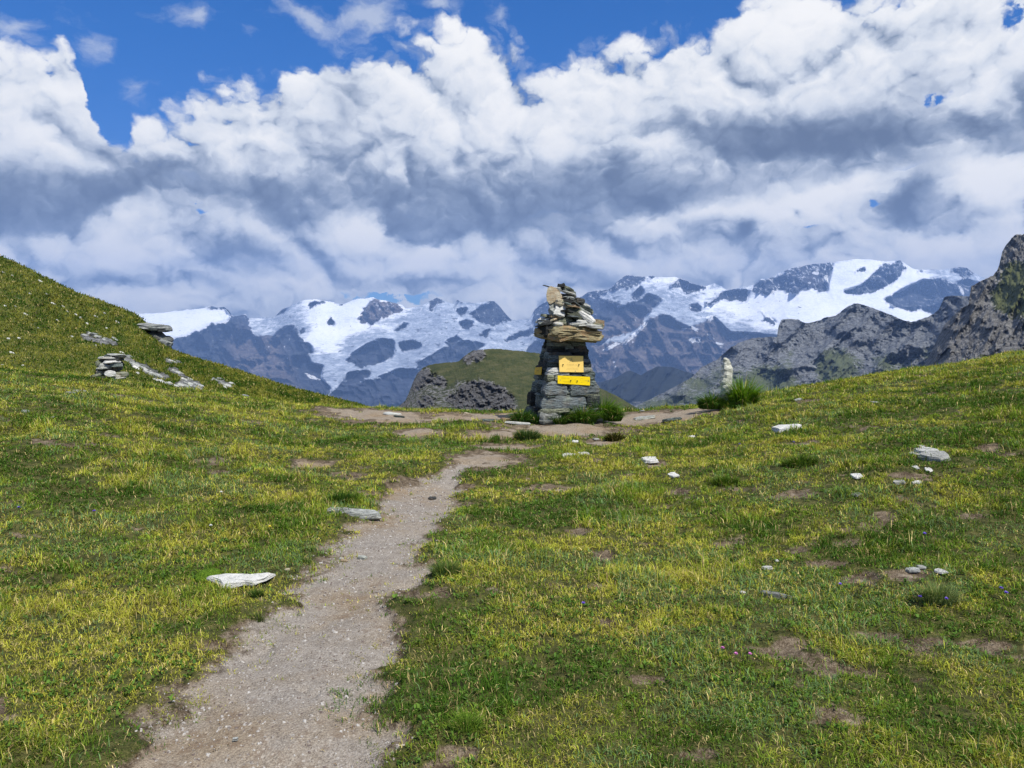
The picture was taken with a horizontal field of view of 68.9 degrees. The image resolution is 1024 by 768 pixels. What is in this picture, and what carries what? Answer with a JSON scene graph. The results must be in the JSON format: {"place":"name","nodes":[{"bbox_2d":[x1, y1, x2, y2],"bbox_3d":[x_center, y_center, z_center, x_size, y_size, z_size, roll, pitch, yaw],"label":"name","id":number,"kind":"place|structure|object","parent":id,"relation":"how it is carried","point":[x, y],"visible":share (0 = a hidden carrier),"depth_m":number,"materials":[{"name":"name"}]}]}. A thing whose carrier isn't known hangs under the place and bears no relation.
{"place":"outdoors","nodes":[
{"label":"outdoors","id":0,"kind":"place"},
{"bbox_2d":[0,254,371,406],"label":"hillside","id":1,"kind":"structure","parent":0,"point":[100,340],"depth_m":45.65,"materials":[{"name":"green plant"}]},
{"bbox_2d":[82,331,116,341],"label":"rock band","id":2,"kind":"object","parent":1,"relation":"on","point":[95,335],"visible":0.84,"depth_m":44.96,"materials":[{"name":"grey stone"}]},
{"bbox_2d":[124,355,156,373],"bbox_3d":[-17.592,-0.880,35.124,1.261,0.705,8.802,-3,6,-36],"label":"rock band","id":3,"kind":"object","parent":1,"relation":"on","point":[137,364],"visible":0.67,"depth_m":34.59,"materials":[{"name":"grey stone"}]},
{"bbox_2d":[137,323,173,347],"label":"rock outcrop","id":4,"kind":"object","parent":1,"relation":"on","point":[157,331],"visible":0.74,"depth_m":60.09,"materials":[{"name":"grey stone"}]},
{"bbox_2d":[147,370,172,384],"bbox_3d":[-14.241,-0.216,30.078,0.833,0.440,6.623,-2,5,-28],"label":"rock band","id":5,"kind":"object","parent":1,"relation":"on","point":[160,376],"visible":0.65,"depth_m":30.33,"materials":[{"name":"grey stone"}]},
{"bbox_2d":[166,358,181,362],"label":"rock band","id":6,"kind":"object","parent":1,"relation":"on","point":[169,360],"visible":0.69,"depth_m":47.93,"materials":[{"name":"grey stone"}]},
{"bbox_2d":[169,367,203,389],"bbox_3d":[-14.979,-0.235,34.327,1.345,0.654,18.442,-2,5,-25],"label":"rock band","id":7,"kind":"object","parent":1,"relation":"on","point":[175,370],"visible":0.63,"depth_m":33.19,"materials":[{"name":"grey stone"}]},
{"bbox_2d":[211,377,233,388],"bbox_3d":[-15.169,0.000,39.096,1.302,0.549,6.924,-1,5,-16],"label":"rock band","id":8,"kind":"object","parent":1,"relation":"on","point":[227,383],"visible":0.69,"depth_m":39.51,"materials":[{"name":"grey stone"}]},
{"bbox_2d":[114,462,472,767],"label":"path","id":9,"kind":"structure","parent":0,"point":[327,733],"depth_m":3.51,"materials":[{"name":"beige gravel"}]},
{"bbox_2d":[248,611,267,621],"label":"grass tuft","id":10,"kind":"object","parent":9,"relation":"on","point":[259,617],"visible":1,"depth_m":4.07,"materials":[{"name":"green plant"}]},
{"bbox_2d":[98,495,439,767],"bbox_3d":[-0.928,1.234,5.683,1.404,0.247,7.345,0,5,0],"label":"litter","id":11,"kind":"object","parent":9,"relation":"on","point":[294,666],"visible":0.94,"depth_m":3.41,"materials":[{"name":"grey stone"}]},
{"bbox_2d":[298,556,317,565],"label":"grass tuft","id":12,"kind":"object","parent":9,"relation":"on","point":[306,560],"visible":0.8,"depth_m":5.05,"materials":[{"name":"green plant"}]},
{"bbox_2d":[357,555,366,559],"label":"pebble","id":13,"kind":"object","parent":9,"relation":"on","point":[362,557],"visible":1,"depth_m":5.28,"materials":[{"name":"white stone"}]},
{"bbox_2d":[347,508,380,519],"bbox_3d":[-1.264,1.113,6.392,0.300,0.056,0.162,6,6,-7],"label":"flat stone","id":14,"kind":"object","parent":9,"relation":"on","point":[367,514],"visible":0.98,"depth_m":6.34,"materials":[{"name":"grey stone"}]},
{"bbox_2d":[0,349,1023,767],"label":"ground","id":15,"kind":"structure","parent":0,"point":[486,458],"depth_m":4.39,"materials":[{"name":"green plant"}]},
{"bbox_2d":[90,353,128,379],"bbox_3d":[-8.658,-0.362,16.138,0.801,0.593,0.854,0,5,0],"label":"cairn","id":16,"kind":"object","parent":15,"relation":"on","point":[111,365],"visible":0.97,"depth_m":15.99,"materials":[{"name":"grey stone"}]},
{"bbox_2d":[194,568,222,581],"bbox_3d":[-1.938,1.231,4.772,0.177,0.093,0.213,0,5,0],"label":"moss cushion","id":17,"kind":"object","parent":15,"relation":"on","point":[204,573],"visible":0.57,"depth_m":4.72,"materials":[{"name":"green plant"}]},
{"bbox_2d":[206,573,275,588],"bbox_3d":[-1.690,1.207,4.575,0.415,0.039,0.237,-1,4,-1],"label":"flat stone","id":18,"kind":"object","parent":15,"relation":"on","point":[235,580],"visible":0.94,"depth_m":4.58,"materials":[{"name":"white stone"}]},
{"bbox_2d":[245,585,266,597],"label":"grass tuft","id":19,"kind":"object","parent":15,"relation":"on","point":[254,593],"visible":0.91,"depth_m":4.32,"materials":[{"name":"green plant"}]},
{"bbox_2d":[327,507,350,513],"bbox_3d":[-1.491,1.102,6.470,0.235,0.054,0.140,2,2,6],"label":"flat stone","id":20,"kind":"object","parent":15,"relation":"on","point":[342,509],"visible":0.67,"depth_m":6.42,"materials":[{"name":"grey stone"}]},
{"bbox_2d":[322,488,358,504],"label":"grass tuft","id":21,"kind":"object","parent":15,"relation":"on","point":[337,496],"visible":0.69,"depth_m":6.80,"materials":[{"name":"green plant"}]},
{"bbox_2d":[383,412,401,414],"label":"flat stone","id":22,"kind":"object","parent":15,"relation":"on","point":[388,413],"visible":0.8,"depth_m":14.94,"materials":[{"name":"grey stone"}]},
{"bbox_2d":[425,555,466,577],"bbox_3d":[-0.413,1.149,4.684,0.317,0.153,0.231,0,5,0],"label":"grass tuft","id":23,"kind":"object","parent":15,"relation":"on","point":[447,567],"visible":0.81,"depth_m":4.68,"materials":[{"name":"green plant"}]},
{"bbox_2d":[445,705,490,735],"bbox_3d":[-0.176,1.312,2.914,0.202,0.115,0.162,0,5,0],"label":"grass tuft","id":24,"kind":"object","parent":15,"relation":"on","point":[467,720],"visible":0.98,"depth_m":2.91,"materials":[{"name":"green plant"}]},
{"bbox_2d":[478,419,497,421],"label":"flat stone","id":25,"kind":"object","parent":15,"relation":"on","point":[486,420],"visible":0.63,"depth_m":14.21,"materials":[{"name":"grey stone"}]},
{"bbox_2d":[505,421,530,424],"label":"flat stone","id":26,"kind":"object","parent":15,"relation":"on","point":[516,423],"visible":0.96,"depth_m":13.73,"materials":[{"name":"white stone"}]},
{"bbox_2d":[507,406,534,422],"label":"grass tuft","id":27,"kind":"object","parent":15,"relation":"on","point":[520,417],"visible":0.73,"depth_m":14.07,"materials":[{"name":"green plant"}]},
{"bbox_2d":[513,428,543,440],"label":"grass tuft","id":28,"kind":"object","parent":15,"relation":"on","point":[524,435],"visible":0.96,"depth_m":11.54,"materials":[{"name":"green plant"}]},
{"bbox_2d":[527,414,539,423],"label":"grass tuft","id":29,"kind":"object","parent":15,"relation":"on","point":[533,420],"visible":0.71,"depth_m":13.90,"materials":[{"name":"green plant"}]},
{"bbox_2d":[545,410,572,423],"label":"grass tuft","id":30,"kind":"object","parent":15,"relation":"on","point":[562,419],"visible":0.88,"depth_m":13.81,"materials":[{"name":"green plant"}]},
{"bbox_2d":[524,283,604,424],"bbox_3d":[1.044,-0.602,14.358,1.361,2.646,1.517,-1,5,-14],"label":"stone cairn","id":31,"kind":"object","parent":15,"relation":"on","point":[568,325],"visible":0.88,"depth_m":13.96,"materials":[{"name":"grey stone"}]},
{"bbox_2d":[534,367,541,374],"bbox_3d":[0.500,-0.254,14.395,0.014,0.181,0.545,-1,5,-13],"label":"sign","id":32,"kind":"object","parent":31,"relation":"attached to","point":[538,370],"visible":1,"depth_m":14.34,"materials":[{"name":"yellow metal"}]},
{"bbox_2d":[559,356,583,371],"bbox_3d":[1.111,-0.373,13.970,0.486,0.315,0.034,-1,5,-13],"label":"sign","id":33,"kind":"object","parent":31,"relation":"attached to","point":[570,363],"visible":1,"depth_m":13.97,"materials":[{"name":"yellow metal"}]},
{"bbox_2d":[557,375,589,384],"bbox_3d":[1.156,-0.065,13.923,0.633,0.198,0.034,-1,5,-13],"label":"sign","id":34,"kind":"object","parent":31,"relation":"attached to","point":[577,380],"visible":1,"depth_m":13.93,"materials":[{"name":"yellow metal"}]},
{"bbox_2d":[565,404,603,423],"bbox_3d":[1.331,0.512,13.937,0.950,0.430,0.710,0,5,0],"label":"grass tuft","id":35,"kind":"object","parent":15,"relation":"on","point":[580,416],"visible":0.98,"depth_m":13.84,"materials":[{"name":"green plant"}]},
{"bbox_2d":[586,394,628,420],"bbox_3d":[1.714,0.394,14.190,1.104,0.597,0.956,0,5,0],"label":"grass tuft","id":36,"kind":"object","parent":15,"relation":"on","point":[603,407],"visible":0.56,"depth_m":14.06,"materials":[{"name":"green plant"}]},
{"bbox_2d":[603,431,625,441],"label":"grass tuft","id":37,"kind":"object","parent":15,"relation":"on","point":[610,437],"visible":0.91,"depth_m":11.44,"materials":[{"name":"green plant"}]},
{"bbox_2d":[604,406,625,421],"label":"grass tuft","id":38,"kind":"object","parent":15,"relation":"on","point":[614,418],"visible":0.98,"depth_m":14.05,"materials":[{"name":"green plant"}]},
{"bbox_2d":[633,415,654,420],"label":"flat stone","id":39,"kind":"object","parent":15,"relation":"on","point":[645,417],"visible":0.96,"depth_m":14.63,"materials":[{"name":"grey stone"}]},
{"bbox_2d":[642,456,658,463],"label":"flat stone","id":40,"kind":"object","parent":15,"relation":"on","point":[649,460],"visible":0.88,"depth_m":9.17,"materials":[{"name":"white stone"}]},
{"bbox_2d":[662,417,681,421],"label":"flat stone","id":41,"kind":"object","parent":15,"relation":"on","point":[671,419],"visible":0.98,"depth_m":13.64,"materials":[{"name":"grey stone"}]},
{"bbox_2d":[667,472,679,477],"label":"flat stone","id":42,"kind":"object","parent":15,"relation":"on","point":[673,474],"visible":0.99,"depth_m":7.94,"materials":[{"name":"white stone"}]},
{"bbox_2d":[694,389,728,408],"bbox_3d":[3.884,0.258,14.420,0.927,0.448,0.721,0,5,0],"label":"grass tuft","id":43,"kind":"object","parent":15,"relation":"on","point":[708,402],"visible":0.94,"depth_m":14.36,"materials":[{"name":"green plant"}]},
{"bbox_2d":[711,472,741,486],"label":"grass tuft","id":44,"kind":"object","parent":15,"relation":"on","point":[719,481],"visible":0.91,"depth_m":7.40,"materials":[{"name":"green plant"}]},
{"bbox_2d":[720,358,732,402],"bbox_3d":[4.162,-0.011,14.497,0.293,0.998,0.231,-2,5,-20],"label":"standing stone","id":45,"kind":"object","parent":15,"relation":"on","point":[727,371],"visible":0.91,"depth_m":14.43,"materials":[{"name":"grey stone"}]},
{"bbox_2d":[715,399,742,409],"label":"grass tuft","id":46,"kind":"object","parent":15,"relation":"on","point":[733,404],"visible":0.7,"depth_m":14.27,"materials":[{"name":"green plant"}]},
{"bbox_2d":[717,373,770,406],"bbox_3d":[4.474,0.078,14.408,1.289,0.775,1.088,0,5,0],"label":"grass tuft","id":47,"kind":"object","parent":15,"relation":"on","point":[747,394],"visible":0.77,"depth_m":14.31,"materials":[{"name":"green plant"}]},
{"bbox_2d":[762,566,772,569],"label":"flat stone","id":48,"kind":"object","parent":15,"relation":"on","point":[768,567],"visible":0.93,"depth_m":4.90,"materials":[{"name":"white stone"}]},
{"bbox_2d":[759,590,791,599],"bbox_3d":[1.559,1.252,4.409,0.192,0.041,0.042,5,7,24],"label":"flat stone","id":49,"kind":"object","parent":15,"relation":"on","point":[779,595],"visible":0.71,"depth_m":4.40,"materials":[{"name":"grey stone"}]},
{"bbox_2d":[772,424,801,432],"bbox_3d":[3.768,0.615,10.179,0.384,0.102,0.495,-12,3,-14],"label":"flat stone","id":50,"kind":"object","parent":15,"relation":"on","point":[779,428],"visible":0.55,"depth_m":10.15,"materials":[{"name":"white stone"}]},
{"bbox_2d":[780,451,820,467],"bbox_3d":[2.963,0.767,7.651,0.514,0.196,0.323,0,5,0],"label":"grass tuft","id":51,"kind":"object","parent":15,"relation":"on","point":[797,462],"visible":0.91,"depth_m":7.62,"materials":[{"name":"green plant"}]},
{"bbox_2d":[850,473,862,478],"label":"flat stone","id":52,"kind":"object","parent":15,"relation":"on","point":[855,475],"visible":0.98,"depth_m":6.88,"materials":[{"name":"white stone"}]},
{"bbox_2d":[893,480,904,484],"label":"flat stone","id":53,"kind":"object","parent":15,"relation":"on","point":[895,482],"visible":0.86,"depth_m":6.58,"materials":[{"name":"white stone"}]},
{"bbox_2d":[905,567,919,572],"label":"flat stone","id":54,"kind":"object","parent":15,"relation":"on","point":[913,570],"visible":1,"depth_m":4.69,"materials":[{"name":"white stone"}]},
{"bbox_2d":[916,565,925,569],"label":"flat stone","id":55,"kind":"object","parent":15,"relation":"on","point":[922,567],"visible":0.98,"depth_m":4.71,"materials":[{"name":"white stone"}]},
{"bbox_2d":[914,447,938,453],"bbox_3d":[4.128,0.670,7.435,0.186,0.046,0.338,-9,2,8],"label":"flat stone","id":56,"kind":"object","parent":15,"relation":"on","point":[920,450],"visible":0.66,"depth_m":7.43,"materials":[{"name":"white stone"}]},
{"bbox_2d":[918,450,949,461],"bbox_3d":[4.090,0.698,7.201,0.236,0.062,0.346,-13,8,-15],"label":"flat stone","id":57,"kind":"object","parent":15,"relation":"on","point":[937,456],"visible":0.93,"depth_m":7.16,"materials":[{"name":"white stone"}]},
{"bbox_2d":[911,574,969,607],"bbox_3d":[2.417,1.168,4.216,0.333,0.189,0.274,-2,5,-24],"label":"grass tuft","id":58,"kind":"object","parent":15,"relation":"on","point":[934,594],"visible":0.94,"depth_m":4.21,"materials":[{"name":"green plant"}]},
{"bbox_2d":[934,568,948,573],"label":"flat stone","id":59,"kind":"object","parent":15,"relation":"on","point":[939,571],"visible":1,"depth_m":4.60,"materials":[{"name":"white stone"}]},
{"bbox_2d":[0,0,1023,319],"label":"sky","id":60,"kind":"structure","parent":0,"point":[252,158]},
{"bbox_2d":[398,349,636,411],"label":"knoll","id":61,"kind":"structure","parent":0,"point":[494,379],"depth_m":458.20,"materials":[{"name":"green plant"}]},
{"bbox_2d":[137,259,985,406],"bbox_3d":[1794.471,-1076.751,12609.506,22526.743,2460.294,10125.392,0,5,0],"label":"mountain range","id":62,"kind":"structure","parent":0,"point":[371,351],"depth_m":13586.51,"materials":[{"name":"white snow"}]},
{"bbox_2d":[596,366,693,405],"bbox_3d":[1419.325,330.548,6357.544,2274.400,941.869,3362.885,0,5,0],"label":"hill","id":63,"kind":"structure","parent":0,"point":[632,388],"depth_m":6210.09,"materials":[{"name":"blue stone"}]},
{"bbox_2d":[635,295,969,409],"bbox_3d":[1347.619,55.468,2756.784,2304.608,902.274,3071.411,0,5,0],"label":"rocky ridge","id":64,"kind":"structure","parent":0,"point":[855,340],"depth_m":2471.42,"materials":[{"name":"grey stone"}]},
{"bbox_2d":[923,234,1023,365],"bbox_3d":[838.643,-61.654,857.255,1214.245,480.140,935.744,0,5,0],"label":"crag","id":65,"kind":"structure","parent":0,"point":[987,320],"depth_m":751.24,"materials":[{"name":"grey stone"}]}
]}

